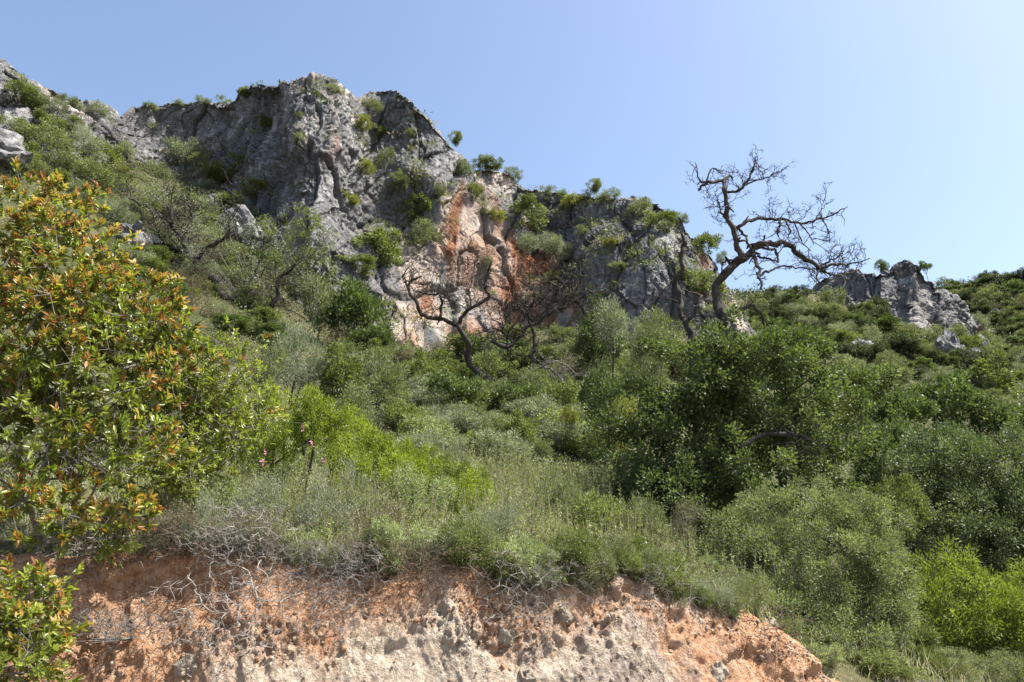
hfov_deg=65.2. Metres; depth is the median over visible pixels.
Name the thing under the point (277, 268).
slope shrub
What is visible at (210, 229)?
slope shrub
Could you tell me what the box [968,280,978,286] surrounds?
hillside shrub
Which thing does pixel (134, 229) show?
boulder
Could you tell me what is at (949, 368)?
hillside shrub
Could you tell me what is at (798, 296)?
hillside shrub
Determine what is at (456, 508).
shrub
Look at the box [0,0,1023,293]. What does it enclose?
sky
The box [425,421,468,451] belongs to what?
meadow shrub
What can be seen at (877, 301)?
hillside shrub
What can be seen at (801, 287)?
hillside shrub
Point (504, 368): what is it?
slope shrub
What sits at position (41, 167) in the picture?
slope shrub
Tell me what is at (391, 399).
meadow shrub
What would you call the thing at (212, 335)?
slope shrub
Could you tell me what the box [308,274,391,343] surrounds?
tree
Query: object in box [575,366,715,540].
evergreen bush
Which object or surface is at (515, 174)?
shrub
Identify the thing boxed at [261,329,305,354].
slope shrub
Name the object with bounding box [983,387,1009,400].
hillside shrub
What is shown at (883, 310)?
hillside shrub
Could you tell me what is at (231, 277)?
slope shrub
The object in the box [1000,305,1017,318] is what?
hillside shrub
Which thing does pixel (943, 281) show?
hillside shrub
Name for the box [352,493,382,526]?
shrub
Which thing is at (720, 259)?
shrub
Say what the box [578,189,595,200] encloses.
shrub
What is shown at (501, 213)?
shrub
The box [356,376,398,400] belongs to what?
slope shrub
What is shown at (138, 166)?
shrub
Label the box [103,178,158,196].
shrub
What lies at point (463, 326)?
slope shrub
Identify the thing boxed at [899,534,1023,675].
yellow green bush
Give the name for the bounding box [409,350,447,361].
slope shrub
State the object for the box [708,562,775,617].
shrub
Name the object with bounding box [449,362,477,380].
slope shrub
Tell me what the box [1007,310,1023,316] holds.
hillside shrub
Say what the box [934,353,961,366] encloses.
hillside shrub
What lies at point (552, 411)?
meadow shrub
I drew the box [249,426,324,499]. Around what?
shrub
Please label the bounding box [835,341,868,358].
hillside shrub
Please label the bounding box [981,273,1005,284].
hillside shrub
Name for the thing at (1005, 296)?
hillside shrub
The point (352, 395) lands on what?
shrub
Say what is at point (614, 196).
shrub
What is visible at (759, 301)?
hillside shrub
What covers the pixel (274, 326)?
slope shrub
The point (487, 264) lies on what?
shrub
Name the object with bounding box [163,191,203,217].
slope shrub
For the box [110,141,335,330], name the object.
half bare tree
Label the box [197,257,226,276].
slope shrub
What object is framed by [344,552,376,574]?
edge tuft
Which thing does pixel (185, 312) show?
slope shrub
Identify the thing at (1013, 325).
hillside shrub
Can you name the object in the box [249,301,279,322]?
slope shrub
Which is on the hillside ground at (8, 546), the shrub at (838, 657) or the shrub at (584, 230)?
the shrub at (838, 657)
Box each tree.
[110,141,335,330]
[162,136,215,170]
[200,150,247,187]
[246,202,343,321]
[297,269,338,344]
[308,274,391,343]
[347,226,403,266]
[384,236,517,390]
[461,223,614,379]
[509,337,592,404]
[563,292,627,374]
[593,294,642,377]
[618,321,675,473]
[625,303,904,551]
[657,230,704,537]
[685,142,869,554]
[825,353,868,416]
[836,374,892,428]
[849,412,928,500]
[863,385,940,432]
[883,416,1023,613]
[905,368,1005,440]
[960,348,1023,400]
[968,388,1023,447]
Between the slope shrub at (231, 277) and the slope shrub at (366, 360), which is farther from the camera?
the slope shrub at (231, 277)
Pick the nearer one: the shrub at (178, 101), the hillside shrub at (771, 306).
the shrub at (178, 101)
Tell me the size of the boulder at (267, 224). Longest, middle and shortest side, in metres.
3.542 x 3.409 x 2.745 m
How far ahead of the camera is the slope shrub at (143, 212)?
53.18 m
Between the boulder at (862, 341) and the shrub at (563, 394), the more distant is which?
the boulder at (862, 341)
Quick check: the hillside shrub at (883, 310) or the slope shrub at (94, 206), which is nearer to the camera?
the slope shrub at (94, 206)
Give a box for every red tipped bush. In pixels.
[0,155,221,566]
[0,552,93,681]
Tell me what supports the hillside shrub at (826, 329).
on the hillside ground at (8, 546)
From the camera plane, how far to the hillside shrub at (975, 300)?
120.84 m
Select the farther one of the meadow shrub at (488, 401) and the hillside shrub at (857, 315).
the hillside shrub at (857, 315)
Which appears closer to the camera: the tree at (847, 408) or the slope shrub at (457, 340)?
the tree at (847, 408)
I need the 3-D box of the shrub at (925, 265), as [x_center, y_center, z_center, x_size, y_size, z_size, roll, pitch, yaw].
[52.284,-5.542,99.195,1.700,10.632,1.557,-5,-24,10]
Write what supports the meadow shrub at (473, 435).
on the hillside ground at (8, 546)
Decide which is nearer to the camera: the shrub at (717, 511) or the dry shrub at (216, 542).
the dry shrub at (216, 542)
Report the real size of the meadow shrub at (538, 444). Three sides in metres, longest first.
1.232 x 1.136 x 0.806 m
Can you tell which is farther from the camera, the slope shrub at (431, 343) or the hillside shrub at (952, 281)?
the hillside shrub at (952, 281)
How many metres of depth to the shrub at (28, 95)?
63.61 m
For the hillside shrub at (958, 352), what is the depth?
74.00 m
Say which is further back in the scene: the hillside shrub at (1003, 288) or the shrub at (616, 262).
the hillside shrub at (1003, 288)
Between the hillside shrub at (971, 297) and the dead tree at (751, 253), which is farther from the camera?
the hillside shrub at (971, 297)
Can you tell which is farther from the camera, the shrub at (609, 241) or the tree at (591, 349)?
the shrub at (609, 241)
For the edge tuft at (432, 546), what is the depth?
6.68 m
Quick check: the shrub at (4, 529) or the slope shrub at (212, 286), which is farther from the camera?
the slope shrub at (212, 286)
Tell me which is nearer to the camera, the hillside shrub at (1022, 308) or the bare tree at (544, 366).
the bare tree at (544, 366)
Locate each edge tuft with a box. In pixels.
[110,510,178,558]
[133,515,182,554]
[150,499,198,545]
[173,484,243,554]
[181,535,204,554]
[205,520,240,555]
[216,517,259,558]
[220,519,255,549]
[224,517,283,563]
[228,502,299,570]
[252,527,292,565]
[276,524,322,568]
[276,541,305,565]
[295,539,329,563]
[297,541,335,581]
[315,541,352,574]
[324,524,375,575]
[327,532,366,569]
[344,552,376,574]
[362,523,405,576]
[364,511,438,578]
[368,556,399,578]
[401,539,435,572]
[410,526,467,559]
[411,546,434,576]
[430,517,504,568]
[434,538,469,563]
[455,511,497,570]
[477,538,517,591]
[477,549,507,579]
[490,532,542,595]
[495,571,520,589]
[504,545,562,591]
[523,542,575,586]
[538,532,581,573]
[544,524,605,588]
[549,537,601,583]
[572,546,619,594]
[590,529,637,570]
[598,564,620,578]
[606,550,649,581]
[614,564,641,582]
[630,546,679,594]
[631,547,668,584]
[654,570,694,603]
[671,589,689,607]
[685,581,712,608]
[686,580,720,609]
[689,575,740,614]
[711,590,741,619]
[716,574,754,616]
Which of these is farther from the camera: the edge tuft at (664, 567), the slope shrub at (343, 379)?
the slope shrub at (343, 379)
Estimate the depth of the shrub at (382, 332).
43.90 m
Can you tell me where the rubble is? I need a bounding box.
[9,551,830,681]
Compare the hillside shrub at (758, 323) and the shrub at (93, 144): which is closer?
the shrub at (93, 144)
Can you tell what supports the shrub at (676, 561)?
on the hillside ground at (8, 546)
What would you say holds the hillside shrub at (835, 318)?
on the hillside ground at (8, 546)
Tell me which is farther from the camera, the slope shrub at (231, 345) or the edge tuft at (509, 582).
the slope shrub at (231, 345)
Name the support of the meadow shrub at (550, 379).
on the hillside ground at (8, 546)
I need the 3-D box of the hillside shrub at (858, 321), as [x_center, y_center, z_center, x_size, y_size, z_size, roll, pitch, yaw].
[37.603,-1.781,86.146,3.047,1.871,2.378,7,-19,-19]
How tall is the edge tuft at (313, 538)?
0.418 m
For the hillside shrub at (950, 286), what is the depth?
128.67 m
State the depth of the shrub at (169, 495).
7.46 m
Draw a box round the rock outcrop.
[810,260,994,335]
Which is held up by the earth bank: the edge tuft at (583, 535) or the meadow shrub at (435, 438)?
the edge tuft at (583, 535)
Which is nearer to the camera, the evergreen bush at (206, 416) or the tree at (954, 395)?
the evergreen bush at (206, 416)
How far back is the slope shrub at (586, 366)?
49.41 m
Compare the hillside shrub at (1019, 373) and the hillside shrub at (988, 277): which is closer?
the hillside shrub at (1019, 373)
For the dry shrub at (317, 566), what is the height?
0.581 m
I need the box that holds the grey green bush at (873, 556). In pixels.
[691,473,926,659]
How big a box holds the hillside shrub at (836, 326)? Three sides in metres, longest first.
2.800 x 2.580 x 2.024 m
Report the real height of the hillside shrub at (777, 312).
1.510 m
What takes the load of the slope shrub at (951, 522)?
on the hillside ground at (8, 546)
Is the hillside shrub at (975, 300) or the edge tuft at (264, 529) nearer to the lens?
the edge tuft at (264, 529)
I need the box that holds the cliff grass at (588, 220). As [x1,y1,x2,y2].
[3,68,769,390]
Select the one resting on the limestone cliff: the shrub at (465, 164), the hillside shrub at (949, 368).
the shrub at (465, 164)
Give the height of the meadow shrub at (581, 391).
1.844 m
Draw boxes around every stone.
[173,650,198,677]
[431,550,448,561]
[497,628,515,648]
[518,667,536,681]
[556,605,573,624]
[710,661,728,681]
[754,607,776,625]
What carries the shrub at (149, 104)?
on the limestone cliff
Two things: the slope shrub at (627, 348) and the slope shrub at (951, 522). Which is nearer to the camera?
the slope shrub at (951, 522)
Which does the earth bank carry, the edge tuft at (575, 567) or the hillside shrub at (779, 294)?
the edge tuft at (575, 567)
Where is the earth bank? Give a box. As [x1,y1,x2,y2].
[0,542,838,681]
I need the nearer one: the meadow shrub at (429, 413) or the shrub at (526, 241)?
the meadow shrub at (429, 413)
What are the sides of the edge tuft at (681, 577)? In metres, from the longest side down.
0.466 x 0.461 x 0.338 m
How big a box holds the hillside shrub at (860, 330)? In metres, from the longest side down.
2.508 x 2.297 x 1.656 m
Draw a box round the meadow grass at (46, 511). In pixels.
[17,447,1017,681]
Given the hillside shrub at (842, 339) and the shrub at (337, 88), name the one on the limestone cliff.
the shrub at (337, 88)
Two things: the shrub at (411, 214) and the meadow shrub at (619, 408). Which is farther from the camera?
the shrub at (411, 214)
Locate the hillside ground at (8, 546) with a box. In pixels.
[0,168,1023,681]
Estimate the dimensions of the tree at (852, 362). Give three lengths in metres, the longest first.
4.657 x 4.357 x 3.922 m
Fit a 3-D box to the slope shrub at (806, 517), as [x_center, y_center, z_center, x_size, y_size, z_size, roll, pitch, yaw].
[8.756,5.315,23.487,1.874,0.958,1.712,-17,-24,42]
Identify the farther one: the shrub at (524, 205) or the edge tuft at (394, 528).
the shrub at (524, 205)
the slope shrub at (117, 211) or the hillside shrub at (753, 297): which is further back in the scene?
the hillside shrub at (753, 297)
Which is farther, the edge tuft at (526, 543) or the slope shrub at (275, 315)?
the slope shrub at (275, 315)
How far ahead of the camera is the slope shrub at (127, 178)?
61.32 m
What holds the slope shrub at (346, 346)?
on the hillside ground at (8, 546)
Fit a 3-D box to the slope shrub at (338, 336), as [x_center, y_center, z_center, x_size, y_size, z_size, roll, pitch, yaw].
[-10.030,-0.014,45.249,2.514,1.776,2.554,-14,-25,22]
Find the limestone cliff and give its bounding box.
[0,59,775,383]
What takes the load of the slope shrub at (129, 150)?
on the limestone cliff
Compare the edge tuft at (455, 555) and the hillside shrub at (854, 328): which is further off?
the hillside shrub at (854, 328)
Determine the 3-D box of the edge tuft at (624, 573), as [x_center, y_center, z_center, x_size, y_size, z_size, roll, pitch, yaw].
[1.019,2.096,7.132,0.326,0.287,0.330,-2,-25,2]
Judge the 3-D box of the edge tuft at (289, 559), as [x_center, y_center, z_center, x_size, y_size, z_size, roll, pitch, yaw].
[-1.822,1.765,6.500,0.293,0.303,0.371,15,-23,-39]
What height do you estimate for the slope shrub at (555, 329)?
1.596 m
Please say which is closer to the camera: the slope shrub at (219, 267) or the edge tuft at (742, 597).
the edge tuft at (742, 597)
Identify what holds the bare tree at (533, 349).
on the hillside ground at (8, 546)
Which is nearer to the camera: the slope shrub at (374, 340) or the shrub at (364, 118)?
the slope shrub at (374, 340)
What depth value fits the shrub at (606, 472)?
13.56 m
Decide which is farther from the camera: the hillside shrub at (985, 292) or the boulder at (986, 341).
the hillside shrub at (985, 292)
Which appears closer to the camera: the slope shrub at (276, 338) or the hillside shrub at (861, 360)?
the slope shrub at (276, 338)
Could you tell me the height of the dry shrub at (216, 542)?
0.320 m
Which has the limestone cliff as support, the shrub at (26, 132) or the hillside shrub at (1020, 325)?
the shrub at (26, 132)
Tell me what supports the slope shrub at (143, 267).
on the hillside ground at (8, 546)
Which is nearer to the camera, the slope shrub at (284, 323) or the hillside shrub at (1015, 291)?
the slope shrub at (284, 323)
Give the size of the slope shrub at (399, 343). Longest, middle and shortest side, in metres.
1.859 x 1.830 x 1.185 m
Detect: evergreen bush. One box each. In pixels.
[65,315,309,518]
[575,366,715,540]
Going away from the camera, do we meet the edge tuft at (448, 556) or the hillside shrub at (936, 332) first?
the edge tuft at (448, 556)
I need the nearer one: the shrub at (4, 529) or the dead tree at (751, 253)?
the shrub at (4, 529)
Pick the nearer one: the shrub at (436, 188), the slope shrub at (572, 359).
the slope shrub at (572, 359)
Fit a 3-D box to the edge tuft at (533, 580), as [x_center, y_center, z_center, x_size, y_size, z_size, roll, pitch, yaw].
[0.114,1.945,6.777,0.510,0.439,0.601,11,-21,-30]
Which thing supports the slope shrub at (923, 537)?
on the hillside ground at (8, 546)
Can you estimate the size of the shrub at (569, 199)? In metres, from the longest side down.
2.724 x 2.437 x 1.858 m
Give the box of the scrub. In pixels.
[0,159,1023,681]
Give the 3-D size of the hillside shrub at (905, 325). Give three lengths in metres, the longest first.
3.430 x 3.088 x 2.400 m
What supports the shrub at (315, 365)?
on the hillside ground at (8, 546)
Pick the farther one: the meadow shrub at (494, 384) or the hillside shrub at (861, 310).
the hillside shrub at (861, 310)
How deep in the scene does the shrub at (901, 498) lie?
14.75 m
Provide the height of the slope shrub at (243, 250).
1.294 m
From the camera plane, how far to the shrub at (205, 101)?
77.84 m
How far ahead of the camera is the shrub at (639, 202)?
65.13 m
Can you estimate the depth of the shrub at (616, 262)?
61.53 m
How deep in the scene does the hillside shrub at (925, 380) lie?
58.61 m
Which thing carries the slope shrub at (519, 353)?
on the hillside ground at (8, 546)
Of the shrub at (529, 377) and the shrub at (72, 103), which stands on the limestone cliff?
the shrub at (72, 103)
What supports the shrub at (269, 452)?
on the hillside ground at (8, 546)
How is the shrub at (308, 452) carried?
on the hillside ground at (8, 546)
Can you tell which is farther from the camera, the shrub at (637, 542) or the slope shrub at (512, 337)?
the slope shrub at (512, 337)
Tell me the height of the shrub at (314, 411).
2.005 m
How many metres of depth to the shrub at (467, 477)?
10.54 m
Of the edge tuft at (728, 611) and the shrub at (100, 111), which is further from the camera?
the shrub at (100, 111)
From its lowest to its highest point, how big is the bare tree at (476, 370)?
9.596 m
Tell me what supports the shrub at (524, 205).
on the limestone cliff
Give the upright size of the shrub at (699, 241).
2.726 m
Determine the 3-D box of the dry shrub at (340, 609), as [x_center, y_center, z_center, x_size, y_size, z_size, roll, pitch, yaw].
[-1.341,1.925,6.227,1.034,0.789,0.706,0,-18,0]
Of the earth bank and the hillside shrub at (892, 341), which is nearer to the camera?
the earth bank
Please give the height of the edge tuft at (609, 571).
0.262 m
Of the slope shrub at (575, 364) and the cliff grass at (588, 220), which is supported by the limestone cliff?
the cliff grass at (588, 220)
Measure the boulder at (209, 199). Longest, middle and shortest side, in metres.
2.018 x 1.833 x 1.492 m
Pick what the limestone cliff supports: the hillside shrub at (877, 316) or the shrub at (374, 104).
the shrub at (374, 104)
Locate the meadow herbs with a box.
[100,425,780,621]
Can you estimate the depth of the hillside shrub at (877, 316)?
86.73 m
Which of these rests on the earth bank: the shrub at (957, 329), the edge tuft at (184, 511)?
the edge tuft at (184, 511)
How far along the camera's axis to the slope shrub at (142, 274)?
40.26 m
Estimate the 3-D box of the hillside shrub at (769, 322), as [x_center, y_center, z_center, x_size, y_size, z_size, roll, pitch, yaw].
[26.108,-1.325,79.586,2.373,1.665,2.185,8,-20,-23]
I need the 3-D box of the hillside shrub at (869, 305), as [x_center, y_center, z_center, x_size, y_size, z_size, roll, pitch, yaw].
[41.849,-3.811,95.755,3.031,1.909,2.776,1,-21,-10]
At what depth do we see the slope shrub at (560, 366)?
48.77 m
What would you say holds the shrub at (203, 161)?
on the limestone cliff
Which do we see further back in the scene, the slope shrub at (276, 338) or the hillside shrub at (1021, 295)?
the hillside shrub at (1021, 295)
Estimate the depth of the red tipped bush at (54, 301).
6.66 m
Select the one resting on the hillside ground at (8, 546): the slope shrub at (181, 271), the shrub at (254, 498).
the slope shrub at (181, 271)
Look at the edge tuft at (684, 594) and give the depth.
7.12 m
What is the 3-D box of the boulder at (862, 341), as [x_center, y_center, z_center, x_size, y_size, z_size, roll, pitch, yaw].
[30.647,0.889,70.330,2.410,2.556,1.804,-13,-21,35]
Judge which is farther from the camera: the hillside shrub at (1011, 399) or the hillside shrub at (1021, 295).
the hillside shrub at (1021, 295)
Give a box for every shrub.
[0,113,30,132]
[0,439,170,484]
[0,500,60,539]
[0,520,155,592]
[2,78,48,109]
[11,116,76,151]
[23,155,53,178]
[24,141,42,165]
[32,108,74,133]
[33,95,69,114]
[35,604,199,645]
[39,145,82,174]
[46,511,315,566]
[52,156,129,191]
[54,508,128,538]
[56,122,109,161]
[56,171,79,189]
[57,92,79,108]
[62,112,85,128]
[67,178,110,199]
[76,99,109,118]
[84,140,125,165]
[93,199,111,214]
[98,198,140,223]
[101,173,139,184]
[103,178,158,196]
[104,161,134,174]
[105,240,157,266]
[107,194,141,218]
[109,262,150,278]
[110,238,134,249]
[114,278,155,302]
[115,295,165,315]
[117,490,186,535]
[118,139,135,159]
[123,198,160,221]
[125,219,161,241]
[130,309,177,322]
[131,251,170,269]
[132,269,163,290]
[134,160,172,179]
[134,193,160,211]
[138,174,153,184]
[140,257,174,278]
[141,243,174,263]
[142,100,158,111]
[146,501,338,659]
[152,221,181,245]
[153,200,177,215]
[154,292,170,300]
[158,280,193,303]
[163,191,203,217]
[164,521,271,556]
[166,278,199,297]
[168,264,189,284]
[170,244,188,266]
[171,99,185,108]
[171,308,194,323]
[172,206,202,227]
[174,262,210,292]
[176,315,215,334]
[180,259,218,282]
[180,469,243,522]
[181,272,213,300]
[184,288,222,317]
[185,233,227,260]
[186,151,226,178]
[186,328,216,339]
[187,177,223,192]
[189,193,218,219]
[193,94,212,106]
[193,221,224,243]
[196,280,225,293]
[197,211,218,225]
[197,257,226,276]
[197,338,215,356]
[200,232,239,263]
[203,302,230,316]
[205,329,231,343]
[211,313,255,336]
[215,94,231,103]
[215,190,247,212]
[216,331,255,364]
[218,266,243,278]
[219,536,413,609]
[220,257,246,268]
[221,265,259,287]
[225,463,290,532]
[230,314,260,334]
[232,280,277,309]
[232,374,309,488]
[234,243,248,257]
[234,275,275,301]
[236,83,256,96]
[237,176,268,199]
[243,249,283,270]
[247,320,282,336]
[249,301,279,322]
[249,306,284,322]
[249,341,290,397]
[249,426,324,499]
[253,266,289,293]
[258,114,272,131]
[260,262,294,283]
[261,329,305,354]
[263,414,323,468]
[265,538,402,640]
[267,320,329,409]
[275,318,297,331]
[283,382,356,502]
[286,463,359,547]
[292,131,308,144]
[295,112,305,117]
[300,537,513,594]
[310,90,319,96]
[315,323,350,347]
[317,341,366,400]
[318,402,378,470]
[320,368,367,393]
[320,434,375,498]
[322,337,365,355]
[323,350,354,360]
[324,453,388,533]
[325,82,344,93]
[330,380,382,427]
[335,254,378,278]
[341,189,362,205]
[343,350,388,376]
[344,321,397,355]
[347,494,412,547]
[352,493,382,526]
[353,113,372,133]
[353,424,417,495]
[355,337,392,366]
[356,157,376,178]
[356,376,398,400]
[358,406,401,432]
[359,343,411,410]
[361,96,384,113]
[361,445,430,499]
[368,123,388,143]
[373,146,397,170]
[375,386,421,410]
[378,397,422,437]
[382,359,410,371]
[385,461,458,536]
[388,167,410,194]
[388,341,416,359]
[390,442,446,488]
[391,347,428,366]
[392,338,404,349]
[392,344,419,357]
[393,428,449,455]
[400,192,434,220]
[402,407,449,434]
[402,412,456,443]
[403,369,454,403]
[404,127,415,137]
[404,346,445,396]
[407,348,457,375]
[407,384,459,412]
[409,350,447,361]
[410,216,441,246]
[417,404,436,416]
[419,335,456,360]
[422,457,488,504]
[424,369,488,412]
[424,401,464,425]
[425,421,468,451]
[427,350,455,360]
[433,183,446,197]
[433,402,482,435]
[433,442,469,463]
[434,338,451,349]
[441,467,501,516]
[442,330,491,362]
[442,486,481,527]
[445,357,462,366]
[447,130,462,146]
[447,316,466,333]
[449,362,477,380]
[451,343,475,359]
[451,402,494,435]
[453,430,494,456]
[456,158,475,176]
[460,393,508,414]
[462,349,498,373]
[463,349,503,387]
[465,181,485,200]
[467,427,534,465]
[470,154,504,175]
[470,545,557,631]
[472,333,515,355]
[472,409,504,430]
[473,471,492,499]
[473,555,630,613]
[474,496,523,543]
[479,206,510,224]
[479,378,505,393]
[479,412,524,442]
[481,377,507,395]
[482,255,493,268]
[482,381,544,418]
[489,361,519,381]
[498,346,530,369]
[500,322,538,340]
[500,392,564,423]
[501,407,538,453]
[503,165,523,183]
[503,337,527,350]
[510,191,548,233]
[510,374,541,384]
[511,535,540,553]
[514,363,548,394]
[515,230,545,254]
[519,358,538,368]
[519,433,553,458]
[525,462,582,528]
[528,404,567,431]
[531,369,560,385]
[532,343,562,366]
[532,426,570,445]
[534,378,578,418]
[534,417,597,458]
[537,230,572,265]
[538,185,566,204]
[540,355,578,378]
[540,360,570,373]
[541,322,567,342]
[542,269,560,285]
[548,372,573,385]
[548,418,606,438]
[558,341,576,354]
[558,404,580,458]
[560,192,580,213]
[560,324,589,341]
[560,433,613,462]
[561,341,598,372]
[564,356,594,372]
[565,489,643,541]
[567,395,625,422]
[574,351,611,374]
[575,224,588,236]
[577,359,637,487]
[577,379,592,409]
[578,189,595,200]
[578,357,626,388]
[585,178,601,193]
[586,453,639,506]
[587,394,639,461]
[587,397,644,419]
[593,557,746,611]
[595,341,624,358]
[596,187,620,204]
[600,534,651,553]
[601,236,619,250]
[607,261,626,271]
[607,355,649,374]
[615,442,653,459]
[616,370,652,394]
[618,488,683,558]
[622,339,637,349]
[623,196,654,218]
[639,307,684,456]
[640,208,680,232]
[642,359,668,375]
[647,337,684,376]
[648,374,671,388]
[655,548,706,581]
[667,356,688,375]
[668,496,706,554]
[675,211,690,223]
[675,266,725,292]
[677,365,706,376]
[685,478,727,537]
[691,231,722,256]
[699,552,727,583]
[700,411,776,506]
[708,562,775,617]
[715,249,727,266]
[732,323,809,572]
[737,602,841,664]
[745,306,764,313]
[746,308,770,316]
[747,291,763,303]
[748,311,769,326]
[750,318,765,331]
[754,298,769,307]
[757,400,856,587]
[758,289,771,302]
[758,306,786,317]
[762,299,786,314]
[764,319,783,328]
[766,284,781,297]
[772,291,787,299]
[774,292,801,306]
[775,614,808,640]
[781,288,795,293]
[781,307,796,321]
[783,506,836,528]
[785,319,804,326]
[787,302,812,317]
[788,284,810,296]
[793,294,805,302]
[797,296,813,307]
[799,314,818,324]
[800,307,823,317]
[803,642,845,665]
[807,300,827,309]
[809,305,834,323]
[811,317,837,326]
[814,285,847,307]
[816,324,830,334]
[825,316,842,325]
[825,328,836,334]
[827,321,852,331]
[827,341,841,353]
[828,302,843,311]
[829,352,852,362]
[831,331,855,342]
[833,328,864,342]
[834,312,853,321]
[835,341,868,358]
[837,308,850,315]
[838,318,856,330]
[840,312,865,322]
[841,650,906,674]
[845,645,934,681]
[846,304,858,313]
[846,325,859,331]
[846,358,873,366]
[849,328,868,339]
[850,317,875,326]
[851,342,886,362]
[852,308,867,316]
[855,300,875,313]
[857,329,881,343]
[860,469,937,625]
[862,314,902,334]
[864,324,882,337]
[866,295,889,311]
[867,305,891,316]
[869,310,883,319]
[873,259,889,272]
[873,340,892,352]
[873,349,906,368]
[879,330,914,352]
[882,360,914,379]
[883,321,916,335]
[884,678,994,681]
[889,332,918,338]
[889,529,935,561]
[897,327,925,336]
[897,335,926,357]
[897,608,944,666]
[898,359,916,367]
[900,382,921,390]
[907,379,933,387]
[908,342,935,357]
[912,363,938,381]
[913,355,936,368]
[913,369,953,384]
[914,643,950,681]
[916,491,964,518]
[918,261,938,323]
[922,346,947,365]
[923,324,943,341]
[929,646,985,681]
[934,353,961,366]
[934,364,957,372]
[935,276,953,286]
[941,321,971,342]
[941,513,979,530]
[943,284,957,289]
[943,545,1010,570]
[946,278,959,284]
[947,345,990,368]
[954,646,1023,681]
[956,289,973,300]
[956,334,985,347]
[957,281,971,289]
[961,286,980,293]
[963,293,977,300]
[965,297,982,304]
[965,375,998,390]
[967,299,988,313]
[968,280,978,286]
[972,278,984,286]
[972,311,992,331]
[973,514,1023,606]
[974,269,998,283]
[974,288,991,297]
[977,285,1000,296]
[977,304,996,314]
[977,330,1004,346]
[980,341,1006,361]
[980,645,1023,681]
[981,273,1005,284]
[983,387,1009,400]
[985,302,1006,313]
[986,291,1002,302]
[987,315,1004,325]
[988,310,1006,321]
[991,292,1013,307]
[991,320,1010,329]
[991,341,1011,351]
[992,395,1023,406]
[993,284,1011,292]
[994,325,1015,335]
[995,359,1016,371]
[998,299,1018,310]
[999,270,1023,281]
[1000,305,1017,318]
[1002,287,1020,296]
[1002,314,1023,325]
[1003,303,1023,314]
[1003,323,1018,335]
[1004,278,1023,290]
[1004,380,1023,401]
[1005,353,1017,364]
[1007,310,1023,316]
[1008,335,1023,344]
[1009,345,1023,356]
[1010,303,1023,314]
[1011,267,1023,279]
[1011,296,1023,305]
[1011,319,1023,334]
[1011,322,1023,333]
[1011,369,1023,382]
[1012,349,1023,363]
[1012,361,1023,369]
[1017,293,1023,301]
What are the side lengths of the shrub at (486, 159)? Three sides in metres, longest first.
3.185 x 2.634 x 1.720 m
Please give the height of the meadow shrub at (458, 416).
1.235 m
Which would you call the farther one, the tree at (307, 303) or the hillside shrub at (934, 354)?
the hillside shrub at (934, 354)
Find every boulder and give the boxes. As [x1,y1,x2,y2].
[0,128,32,175]
[114,219,161,252]
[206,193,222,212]
[216,204,263,249]
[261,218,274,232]
[850,338,873,354]
[933,330,965,353]
[962,347,981,366]
[972,334,988,347]
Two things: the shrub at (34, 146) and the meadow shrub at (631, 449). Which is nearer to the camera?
the meadow shrub at (631, 449)
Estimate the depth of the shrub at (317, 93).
64.07 m
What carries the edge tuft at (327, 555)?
on the earth bank
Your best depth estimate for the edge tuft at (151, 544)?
6.36 m
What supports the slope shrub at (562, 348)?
on the hillside ground at (8, 546)
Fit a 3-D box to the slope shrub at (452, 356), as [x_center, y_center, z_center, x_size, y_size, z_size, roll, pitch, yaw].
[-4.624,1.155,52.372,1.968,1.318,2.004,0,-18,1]
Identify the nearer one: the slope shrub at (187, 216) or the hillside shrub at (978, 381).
the slope shrub at (187, 216)
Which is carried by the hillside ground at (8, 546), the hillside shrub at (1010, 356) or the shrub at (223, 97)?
the hillside shrub at (1010, 356)
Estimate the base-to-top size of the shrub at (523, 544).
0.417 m
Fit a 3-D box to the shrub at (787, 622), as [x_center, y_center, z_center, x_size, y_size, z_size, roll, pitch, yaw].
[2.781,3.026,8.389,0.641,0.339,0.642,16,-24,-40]
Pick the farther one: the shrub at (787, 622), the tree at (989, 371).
the tree at (989, 371)
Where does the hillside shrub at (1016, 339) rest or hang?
on the hillside ground at (8, 546)
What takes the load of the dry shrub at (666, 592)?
on the earth bank
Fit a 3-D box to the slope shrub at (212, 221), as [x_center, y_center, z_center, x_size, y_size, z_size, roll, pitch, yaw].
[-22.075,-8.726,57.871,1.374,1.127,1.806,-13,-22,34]
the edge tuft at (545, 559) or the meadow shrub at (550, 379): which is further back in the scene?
the meadow shrub at (550, 379)
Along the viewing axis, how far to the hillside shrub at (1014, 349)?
83.67 m
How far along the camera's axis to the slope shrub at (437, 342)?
55.66 m
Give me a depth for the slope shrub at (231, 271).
50.84 m
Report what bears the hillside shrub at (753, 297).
on the hillside ground at (8, 546)
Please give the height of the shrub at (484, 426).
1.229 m
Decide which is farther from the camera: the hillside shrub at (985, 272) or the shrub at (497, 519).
the hillside shrub at (985, 272)
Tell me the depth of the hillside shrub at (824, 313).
84.46 m
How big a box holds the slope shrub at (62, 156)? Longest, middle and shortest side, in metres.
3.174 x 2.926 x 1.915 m
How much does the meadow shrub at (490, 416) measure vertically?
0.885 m
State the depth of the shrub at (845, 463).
17.14 m
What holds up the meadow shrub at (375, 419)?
on the hillside ground at (8, 546)
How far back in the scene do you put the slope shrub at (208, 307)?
40.56 m
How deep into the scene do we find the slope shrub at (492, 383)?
40.10 m
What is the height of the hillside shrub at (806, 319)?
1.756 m
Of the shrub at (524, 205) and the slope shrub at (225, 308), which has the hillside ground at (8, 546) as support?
the slope shrub at (225, 308)

